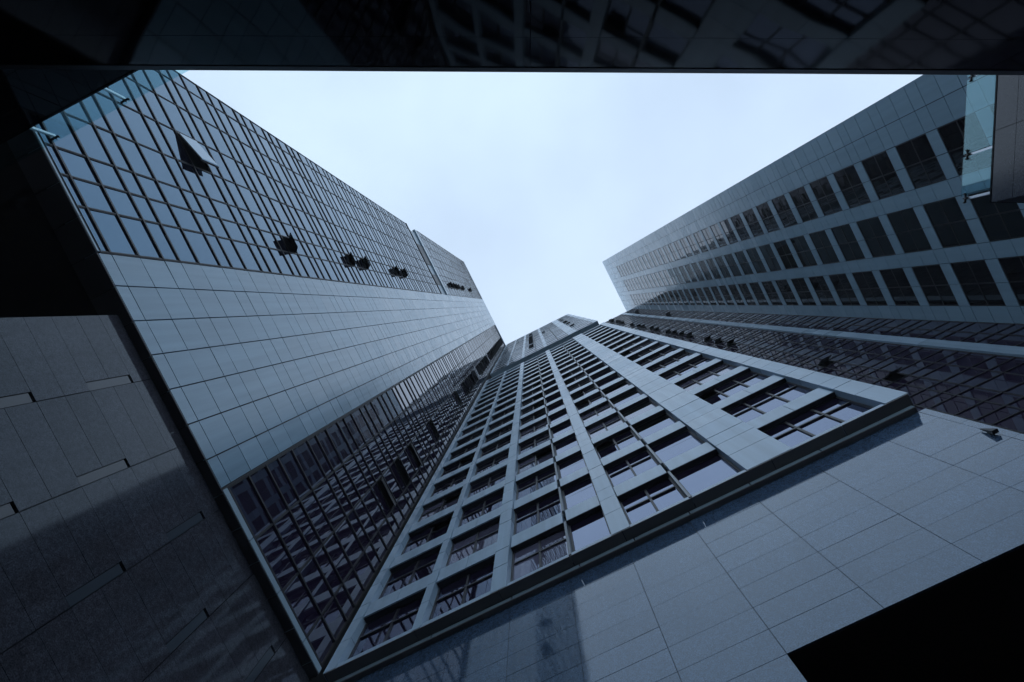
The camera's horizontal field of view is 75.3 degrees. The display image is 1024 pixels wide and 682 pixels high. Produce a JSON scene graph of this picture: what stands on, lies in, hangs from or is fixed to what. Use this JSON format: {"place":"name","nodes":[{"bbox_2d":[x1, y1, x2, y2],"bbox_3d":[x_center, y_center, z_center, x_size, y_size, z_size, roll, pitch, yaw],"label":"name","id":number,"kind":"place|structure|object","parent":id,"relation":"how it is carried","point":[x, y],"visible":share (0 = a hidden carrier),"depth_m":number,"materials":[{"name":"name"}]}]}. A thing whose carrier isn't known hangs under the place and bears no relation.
{"place":"outdoors","nodes":[
{"label":"outdoors","id":0,"kind":"place"},
{"bbox_2d":[176,70,921,344],"label":"sky","id":1,"kind":"structure","parent":0,"point":[533,181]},
{"bbox_2d":[603,75,1023,323],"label":"residential tower","id":2,"kind":"structure","parent":0,"point":[866,213],"depth_m":30.84,"materials":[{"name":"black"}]},
{"bbox_2d":[693,231,707,252],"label":"window","id":3,"kind":"structure","parent":2,"relation":"in","point":[697,235],"depth_m":57.79,"materials":[{"name":"black"}]},
{"bbox_2d":[698,260,712,279],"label":"window","id":4,"kind":"structure","parent":2,"relation":"in","point":[702,264],"depth_m":60.61,"materials":[{"name":"black"}]},
{"bbox_2d":[701,227,716,249],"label":"window","id":5,"kind":"structure","parent":2,"relation":"in","point":[706,233],"depth_m":55.04,"materials":[{"name":"black"}]},
{"bbox_2d":[706,258,720,278],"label":"window","id":6,"kind":"structure","parent":2,"relation":"in","point":[710,262],"depth_m":57.92,"materials":[{"name":"black"}]},
{"bbox_2d":[710,223,726,246],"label":"window","id":7,"kind":"structure","parent":2,"relation":"in","point":[715,229],"depth_m":52.34,"materials":[{"name":"black"}]},
{"bbox_2d":[715,256,730,277],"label":"window","id":8,"kind":"structure","parent":2,"relation":"in","point":[723,268],"depth_m":55.20,"materials":[{"name":"black"}]},
{"bbox_2d":[719,285,734,304],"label":"window","id":9,"kind":"structure","parent":2,"relation":"in","point":[723,288],"depth_m":57.89,"materials":[{"name":"black"}]},
{"bbox_2d":[720,219,737,243],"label":"window","id":10,"kind":"structure","parent":2,"relation":"in","point":[727,229],"depth_m":49.72,"materials":[{"name":"black"}]},
{"bbox_2d":[724,253,741,276],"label":"window","id":11,"kind":"structure","parent":2,"relation":"in","point":[729,258],"depth_m":52.47,"materials":[{"name":"black"}]},
{"bbox_2d":[728,284,744,304],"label":"window","id":12,"kind":"structure","parent":2,"relation":"in","point":[733,289],"depth_m":55.32,"materials":[{"name":"black"}]},
{"bbox_2d":[730,213,749,240],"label":"window","id":13,"kind":"structure","parent":2,"relation":"in","point":[737,221],"depth_m":46.92,"materials":[{"name":"black"}]},
{"bbox_2d":[734,250,753,274],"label":"window","id":14,"kind":"structure","parent":2,"relation":"in","point":[742,260],"depth_m":49.82,"materials":[{"name":"black"}]},
{"bbox_2d":[738,283,755,304],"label":"window","id":15,"kind":"structure","parent":2,"relation":"in","point":[743,287],"depth_m":52.61,"materials":[{"name":"black"}]},
{"bbox_2d":[742,207,763,236],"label":"window","id":16,"kind":"structure","parent":2,"relation":"in","point":[749,215],"depth_m":44.26,"materials":[{"name":"black"}]},
{"bbox_2d":[746,247,766,272],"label":"window","id":17,"kind":"structure","parent":2,"relation":"in","point":[753,254],"depth_m":47.01,"materials":[{"name":"black"}]},
{"bbox_2d":[749,282,768,304],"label":"window","id":18,"kind":"structure","parent":2,"relation":"in","point":[758,293],"depth_m":49.92,"materials":[{"name":"black"}]},
{"bbox_2d":[756,201,779,232],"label":"window","id":19,"kind":"structure","parent":2,"relation":"in","point":[764,210],"depth_m":41.52,"materials":[{"name":"black"}]},
{"bbox_2d":[759,244,781,271],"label":"window","id":20,"kind":"structure","parent":2,"relation":"in","point":[766,250],"depth_m":44.33,"materials":[{"name":"black"}]},
{"bbox_2d":[762,281,782,304],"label":"window","id":21,"kind":"structure","parent":2,"relation":"in","point":[770,290],"depth_m":47.21,"materials":[{"name":"black"}]},
{"bbox_2d":[771,194,797,227],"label":"window","id":22,"kind":"structure","parent":2,"relation":"in","point":[780,203],"depth_m":38.85,"materials":[{"name":"black glass"}]},
{"bbox_2d":[774,239,798,269],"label":"window","id":23,"kind":"structure","parent":2,"relation":"in","point":[782,248],"depth_m":41.67,"materials":[{"name":"black"}]},
{"bbox_2d":[775,279,797,304],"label":"window","id":24,"kind":"structure","parent":2,"relation":"in","point":[783,285],"depth_m":44.42,"materials":[{"name":"black"}]},
{"bbox_2d":[790,235,817,266],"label":"window","id":25,"kind":"structure","parent":2,"relation":"in","point":[801,247],"depth_m":38.97,"materials":[{"name":"black glass"}]},
{"bbox_2d":[791,277,816,305],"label":"window","id":26,"kind":"structure","parent":2,"relation":"in","point":[800,285],"depth_m":41.74,"materials":[{"name":"black glass"}]},
{"bbox_2d":[789,185,819,221],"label":"window","id":27,"kind":"structure","parent":2,"relation":"in","point":[799,196],"depth_m":36.16,"materials":[{"name":"black glass"}]},
{"bbox_2d":[808,275,837,305],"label":"window","id":28,"kind":"structure","parent":2,"relation":"in","point":[819,284],"depth_m":39.03,"materials":[{"name":"black glass"}]},
{"bbox_2d":[809,229,839,263],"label":"window","id":29,"kind":"structure","parent":2,"relation":"in","point":[820,239],"depth_m":36.26,"materials":[{"name":"black glass"}]},
{"bbox_2d":[809,175,842,215],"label":"window","id":30,"kind":"structure","parent":2,"relation":"in","point":[822,189],"depth_m":33.44,"materials":[{"name":"black glass"}]},
{"bbox_2d":[829,273,860,305],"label":"window","id":31,"kind":"structure","parent":2,"relation":"in","point":[840,282],"depth_m":36.33,"materials":[{"name":"black glass"}]},
{"bbox_2d":[831,223,865,260],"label":"window","id":32,"kind":"structure","parent":2,"relation":"in","point":[844,235],"depth_m":33.54,"materials":[{"name":"black glass"}]},
{"bbox_2d":[833,163,870,207],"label":"window","id":33,"kind":"structure","parent":2,"relation":"in","point":[848,179],"depth_m":30.75,"materials":[{"name":"black glass"}]},
{"bbox_2d":[852,271,887,305],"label":"window","id":34,"kind":"structure","parent":2,"relation":"in","point":[866,281],"depth_m":33.64,"materials":[{"name":"black glass"}]},
{"bbox_2d":[856,216,895,257],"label":"window","id":35,"kind":"structure","parent":2,"relation":"in","point":[872,230],"depth_m":30.84,"materials":[{"name":"black glass"}]},
{"bbox_2d":[861,149,904,199],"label":"window","id":36,"kind":"structure","parent":2,"relation":"in","point":[879,168],"depth_m":28.05,"materials":[{"name":"black glass"}]},
{"bbox_2d":[879,267,919,305],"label":"window","id":37,"kind":"structure","parent":2,"relation":"in","point":[896,281],"depth_m":30.94,"materials":[{"name":"black glass"}]},
{"bbox_2d":[887,207,932,252],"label":"window","id":38,"kind":"structure","parent":2,"relation":"in","point":[905,223],"depth_m":28.14,"materials":[{"name":"black glass"}]},
{"bbox_2d":[895,132,946,188],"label":"window","id":39,"kind":"structure","parent":2,"relation":"in","point":[917,155],"depth_m":25.34,"materials":[{"name":"black glass"}]},
{"bbox_2d":[912,264,958,305],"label":"window","id":40,"kind":"structure","parent":2,"relation":"in","point":[932,280],"depth_m":28.24,"materials":[{"name":"black glass"}]},
{"bbox_2d":[923,196,976,247],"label":"window","id":41,"kind":"structure","parent":2,"relation":"in","point":[949,223],"depth_m":25.43,"materials":[{"name":"black glass"}]},
{"bbox_2d":[937,110,991,175],"bbox_3d":[15.597,-6.715,22.681,0.126,2.010,1.880,-27,-88,3],"label":"window","id":42,"kind":"structure","parent":2,"relation":"in","point":[966,132],"depth_m":22.66,"materials":[{"name":"black glass"}]},
{"bbox_2d":[950,259,1005,305],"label":"window","id":43,"kind":"structure","parent":2,"relation":"in","point":[975,278],"depth_m":25.54,"materials":[{"name":"black glass"}]},
{"bbox_2d":[968,188,1023,241],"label":"window","id":44,"kind":"structure","parent":2,"relation":"in","point":[1000,221],"depth_m":22.95,"materials":[{"name":"black glass"}]},
{"bbox_2d":[998,256,1023,305],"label":"window","id":45,"kind":"structure","parent":2,"relation":"in","point":[1013,267],"depth_m":23.52,"materials":[{"name":"black glass"}]},
{"bbox_2d":[605,309,1023,433],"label":"glass block","id":46,"kind":"structure","parent":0,"point":[972,371],"depth_m":28.03,"materials":[{"name":"black"}]},
{"bbox_3d":[-14.234,-2.908,5.887,8.800,14.560,10.700,-27,-88,3],"label":"undercroft","id":47,"kind":"object","parent":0,"visible":0},
{"bbox_2d":[0,70,505,681],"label":"office tower","id":48,"kind":"structure","parent":47,"relation":"on","point":[318,348],"depth_m":18.43,"materials":[{"name":"black glass"}]},
{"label":"ground","id":49,"kind":"structure","parent":0,"visible":0},
{"bbox_2d":[0,69,137,143],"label":"court wall","id":50,"kind":"structure","parent":49,"relation":"on","point":[30,98],"depth_m":10.48,"materials":[{"name":"black"}]},
{"bbox_2d":[30,88,129,141],"bbox_3d":[-7.987,-3.588,11.380,5.730,0.752,0.091,-27,-88,3],"label":"glass balustrade","id":51,"kind":"object","parent":50,"relation":"on","point":[123,98],"visible":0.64,"depth_m":11.42,"materials":[{"name":"silver metal"}]},
{"bbox_2d":[0,315,310,681],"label":"granite wall","id":52,"kind":"structure","parent":49,"relation":"on","point":[122,558],"depth_m":10.55,"materials":[{"name":"black stone"}]},
{"bbox_2d":[0,0,1023,74],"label":"black wall","id":53,"kind":"structure","parent":49,"relation":"on","point":[942,37],"depth_m":5.11,"materials":[{"name":"black"}]},
{"bbox_2d":[354,408,1023,681],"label":"granite wall","id":54,"kind":"structure","parent":49,"relation":"on","point":[894,552],"depth_m":9.66,"materials":[{"name":"black stone"}]},
{"bbox_2d":[323,314,917,681],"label":"apartment tower","id":55,"kind":"structure","parent":54,"relation":"on","point":[578,445],"depth_m":17.69,"materials":[{"name":"black concrete"}]},
{"bbox_2d":[348,589,425,658],"bbox_3d":[-2.717,6.328,14.644,1.730,2.070,0.185,-27,-88,3],"label":"window","id":56,"kind":"structure","parent":55,"relation":"in","point":[398,618],"depth_m":14.96,"materials":[{"name":"black glass"}]},
{"bbox_2d":[379,545,441,598],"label":"window","id":57,"kind":"structure","parent":55,"relation":"in","point":[404,574],"depth_m":17.93,"materials":[{"name":"black glass"}]},
{"bbox_2d":[401,512,453,554],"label":"window","id":58,"kind":"structure","parent":55,"relation":"in","point":[425,534],"depth_m":20.80,"materials":[{"name":"black glass"}]},
{"bbox_2d":[417,487,462,522],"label":"window","id":59,"kind":"structure","parent":55,"relation":"in","point":[440,504],"depth_m":23.79,"materials":[{"name":"black glass"}]},
{"bbox_2d":[431,468,469,496],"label":"window","id":60,"kind":"structure","parent":55,"relation":"in","point":[460,477],"depth_m":27.01,"materials":[{"name":"black"}]},
{"bbox_2d":[441,452,474,476],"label":"window","id":61,"kind":"structure","parent":55,"relation":"in","point":[458,464],"depth_m":29.79,"materials":[{"name":"black"}]},
{"bbox_2d":[429,556,494,619],"bbox_3d":[-1.050,5.496,14.557,1.580,2.070,0.185,-27,-88,3],"label":"window","id":62,"kind":"structure","parent":55,"relation":"in","point":[475,581],"depth_m":14.86,"materials":[{"name":"black glass"}]},
{"bbox_2d":[449,439,479,460],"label":"window","id":63,"kind":"structure","parent":55,"relation":"in","point":[473,445],"depth_m":33.03,"materials":[{"name":"black"}]},
{"bbox_2d":[456,428,483,446],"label":"window","id":64,"kind":"structure","parent":55,"relation":"in","point":[478,433],"depth_m":35.95,"materials":[{"name":"black"}]},
{"bbox_2d":[446,516,499,565],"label":"window","id":65,"kind":"structure","parent":55,"relation":"in","point":[485,535],"depth_m":17.78,"materials":[{"name":"black glass"}]},
{"bbox_2d":[458,488,503,526],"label":"window","id":66,"kind":"structure","parent":55,"relation":"in","point":[492,501],"depth_m":20.90,"materials":[{"name":"black glass"}]},
{"bbox_2d":[468,466,506,497],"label":"window","id":67,"kind":"structure","parent":55,"relation":"in","point":[491,479],"depth_m":23.91,"materials":[{"name":"black glass"}]},
{"bbox_2d":[474,449,508,475],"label":"window","id":68,"kind":"structure","parent":55,"relation":"in","point":[501,457],"depth_m":26.90,"materials":[{"name":"black"}]},
{"bbox_2d":[480,435,510,457],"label":"window","id":69,"kind":"structure","parent":55,"relation":"in","point":[505,441],"depth_m":29.91,"materials":[{"name":"black"}]},
{"bbox_2d":[485,423,512,442],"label":"window","id":70,"kind":"structure","parent":55,"relation":"in","point":[508,428],"depth_m":32.94,"materials":[{"name":"black"}]},
{"bbox_2d":[488,414,513,431],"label":"window","id":71,"kind":"structure","parent":55,"relation":"in","point":[509,418],"depth_m":35.87,"materials":[{"name":"black"}]},
{"bbox_2d":[521,399,544,415],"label":"window","id":72,"kind":"structure","parent":55,"relation":"in","point":[530,408],"depth_m":35.41,"materials":[{"name":"black"}]},
{"bbox_2d":[520,407,546,425],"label":"window","id":73,"kind":"structure","parent":55,"relation":"in","point":[531,417],"depth_m":32.50,"materials":[{"name":"black"}]},
{"bbox_2d":[519,417,548,438],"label":"window","id":74,"kind":"structure","parent":55,"relation":"in","point":[542,423],"depth_m":29.77,"materials":[{"name":"black"}]},
{"bbox_2d":[519,429,551,454],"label":"window","id":75,"kind":"structure","parent":55,"relation":"in","point":[544,436],"depth_m":26.78,"materials":[{"name":"black"}]},
{"bbox_2d":[517,444,555,473],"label":"window","id":76,"kind":"structure","parent":55,"relation":"in","point":[531,460],"depth_m":23.52,"materials":[{"name":"black glass"}]},
{"bbox_2d":[516,463,559,499],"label":"window","id":77,"kind":"structure","parent":55,"relation":"in","point":[545,476],"depth_m":20.65,"materials":[{"name":"black glass"}]},
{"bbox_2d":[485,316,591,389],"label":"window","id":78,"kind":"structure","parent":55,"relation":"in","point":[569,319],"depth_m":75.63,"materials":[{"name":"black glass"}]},
{"bbox_2d":[514,488,564,534],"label":"window","id":79,"kind":"structure","parent":55,"relation":"in","point":[548,505],"depth_m":17.65,"materials":[{"name":"black"}]},
{"bbox_2d":[511,523,568,581],"bbox_3d":[0.599,4.673,14.471,1.390,2.070,0.185,-27,-88,3],"label":"window","id":80,"kind":"structure","parent":55,"relation":"in","point":[546,547],"depth_m":14.76,"materials":[{"name":"black glass"}]},
{"bbox_2d":[546,399,564,412],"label":"window","id":81,"kind":"structure","parent":55,"relation":"in","point":[559,403],"depth_m":32.76,"materials":[{"name":"black"}]},
{"bbox_2d":[548,408,568,423],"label":"window","id":82,"kind":"structure","parent":55,"relation":"in","point":[562,413],"depth_m":29.64,"materials":[{"name":"black"}]},
{"bbox_2d":[550,419,573,437],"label":"window","id":83,"kind":"structure","parent":55,"relation":"in","point":[565,426],"depth_m":26.69,"materials":[{"name":"black"}]},
{"bbox_2d":[553,433,579,455],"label":"window","id":84,"kind":"structure","parent":55,"relation":"in","point":[570,441],"depth_m":23.67,"materials":[{"name":"black"}]},
{"bbox_2d":[556,450,587,478],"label":"window","id":85,"kind":"structure","parent":55,"relation":"in","point":[575,461],"depth_m":20.70,"materials":[{"name":"black glass"}]},
{"bbox_2d":[561,473,597,509],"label":"window","id":86,"kind":"structure","parent":55,"relation":"in","point":[581,489],"depth_m":17.68,"materials":[{"name":"black glass"}]},
{"bbox_2d":[567,377,591,393],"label":"window","id":87,"kind":"structure","parent":55,"relation":"in","point":[570,388],"depth_m":35.55,"materials":[{"name":"black"}]},
{"bbox_2d":[570,383,596,404],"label":"window","id":88,"kind":"structure","parent":55,"relation":"in","point":[592,387],"depth_m":32.32,"materials":[{"name":"black"}]},
{"bbox_2d":[567,505,610,551],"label":"window","id":89,"kind":"structure","parent":55,"relation":"in","point":[590,526],"depth_m":14.78,"materials":[{"name":"black"}]},
{"bbox_2d":[574,391,604,412],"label":"window","id":90,"kind":"structure","parent":55,"relation":"in","point":[597,396],"depth_m":29.40,"materials":[{"name":"black"}]},
{"bbox_2d":[579,400,613,425],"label":"window","id":91,"kind":"structure","parent":55,"relation":"in","point":[603,407],"depth_m":26.59,"materials":[{"name":"black"}]},
{"bbox_2d":[590,367,612,381],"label":"window","id":92,"kind":"structure","parent":55,"relation":"in","point":[607,370],"depth_m":35.53,"materials":[{"name":"black"}]},
{"bbox_2d":[585,412,623,443],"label":"window","id":93,"kind":"structure","parent":55,"relation":"in","point":[613,420],"depth_m":23.58,"materials":[{"name":"black glass"}]},
{"bbox_2d":[595,372,620,388],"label":"window","id":94,"kind":"structure","parent":55,"relation":"in","point":[614,376],"depth_m":32.58,"materials":[{"name":"black"}]},
{"bbox_2d":[593,427,638,464],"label":"window","id":95,"kind":"structure","parent":55,"relation":"in","point":[623,438],"depth_m":20.44,"materials":[{"name":"black glass"}]},
{"bbox_2d":[601,379,630,398],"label":"window","id":96,"kind":"structure","parent":55,"relation":"in","point":[623,381],"depth_m":29.79,"materials":[{"name":"black"}]},
{"bbox_2d":[609,387,641,410],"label":"window","id":97,"kind":"structure","parent":55,"relation":"in","point":[632,390],"depth_m":26.87,"materials":[{"name":"black"}]},
{"bbox_2d":[613,337,643,352],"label":"window","id":98,"kind":"structure","parent":55,"relation":"in","point":[639,339],"depth_m":41.27,"materials":[{"name":"black"}]},
{"bbox_2d":[603,446,659,493],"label":"window","id":99,"kind":"structure","parent":55,"relation":"in","point":[618,471],"depth_m":17.53,"materials":[{"name":"black"}]},
{"bbox_2d":[620,339,652,356],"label":"window","id":100,"kind":"structure","parent":55,"relation":"in","point":[647,342],"depth_m":38.14,"materials":[{"name":"black"}]},
{"bbox_2d":[619,397,657,425],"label":"window","id":101,"kind":"structure","parent":55,"relation":"in","point":[645,400],"depth_m":23.67,"materials":[{"name":"black"}]},
{"bbox_2d":[627,342,664,360],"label":"window","id":102,"kind":"structure","parent":55,"relation":"in","point":[645,351],"depth_m":35.19,"materials":[{"name":"black"}]},
{"bbox_2d":[617,473,685,523],"bbox_3d":[3.025,3.462,14.344,1.300,2.070,0.185,-27,-88,3],"label":"window","id":103,"kind":"structure","parent":55,"relation":"in","point":[660,492],"depth_m":14.63,"materials":[{"name":"black"}]},
{"bbox_2d":[631,409,677,444],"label":"window","id":104,"kind":"structure","parent":55,"relation":"in","point":[671,420],"depth_m":20.33,"materials":[{"name":"black"}]},
{"bbox_2d":[635,345,676,366],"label":"window","id":105,"kind":"structure","parent":55,"relation":"in","point":[669,349],"depth_m":32.45,"materials":[{"name":"black"}]},
{"bbox_2d":[646,349,692,372],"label":"window","id":106,"kind":"structure","parent":55,"relation":"in","point":[668,361],"depth_m":29.44,"materials":[{"name":"black"}]},
{"bbox_2d":[648,426,704,469],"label":"window","id":107,"kind":"structure","parent":55,"relation":"in","point":[682,440],"depth_m":17.54,"materials":[{"name":"black"}]},
{"bbox_2d":[659,354,712,380],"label":"window","id":108,"kind":"structure","parent":55,"relation":"in","point":[699,360],"depth_m":26.47,"materials":[{"name":"black glass"}]},
{"bbox_2d":[670,449,740,503],"bbox_3d":[4.192,2.880,14.283,1.190,2.070,0.185,-27,-88,3],"label":"window","id":109,"kind":"structure","parent":55,"relation":"in","point":[710,468],"depth_m":14.65,"materials":[{"name":"blue"}]},
{"bbox_2d":[674,360,736,390],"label":"window","id":110,"kind":"structure","parent":55,"relation":"in","point":[719,368],"depth_m":23.43,"materials":[{"name":"blue"}]},
{"bbox_2d":[694,368,769,404],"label":"window","id":111,"kind":"structure","parent":55,"relation":"in","point":[746,378],"depth_m":20.27,"materials":[{"name":"blue"}]},
{"bbox_2d":[721,378,813,422],"bbox_3d":[6.556,1.579,17.028,1.980,2.150,0.185,-27,-88,3],"label":"window","id":112,"kind":"structure","parent":55,"relation":"in","point":[781,392],"depth_m":17.35,"materials":[{"name":"blue"}]},
{"bbox_2d":[758,392,873,446],"bbox_3d":[6.484,1.735,14.164,1.980,2.070,0.185,-27,-88,3],"label":"window","id":113,"kind":"structure","parent":55,"relation":"in","point":[808,421],"depth_m":14.45,"materials":[{"name":"black"}]},
{"bbox_2d":[989,75,1023,202],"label":"court wall","id":114,"kind":"structure","parent":49,"relation":"on","point":[1007,175],"depth_m":10.32,"materials":[{"name":"stone"}]},
{"bbox_2d":[961,75,991,203],"bbox_3d":[7.760,-4.025,10.963,0.091,0.752,3.393,1,-87,1],"label":"glass balustrade","id":115,"kind":"object","parent":114,"relation":"on","point":[967,155],"visible":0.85,"depth_m":11.15,"materials":[{"name":"silver metal"}]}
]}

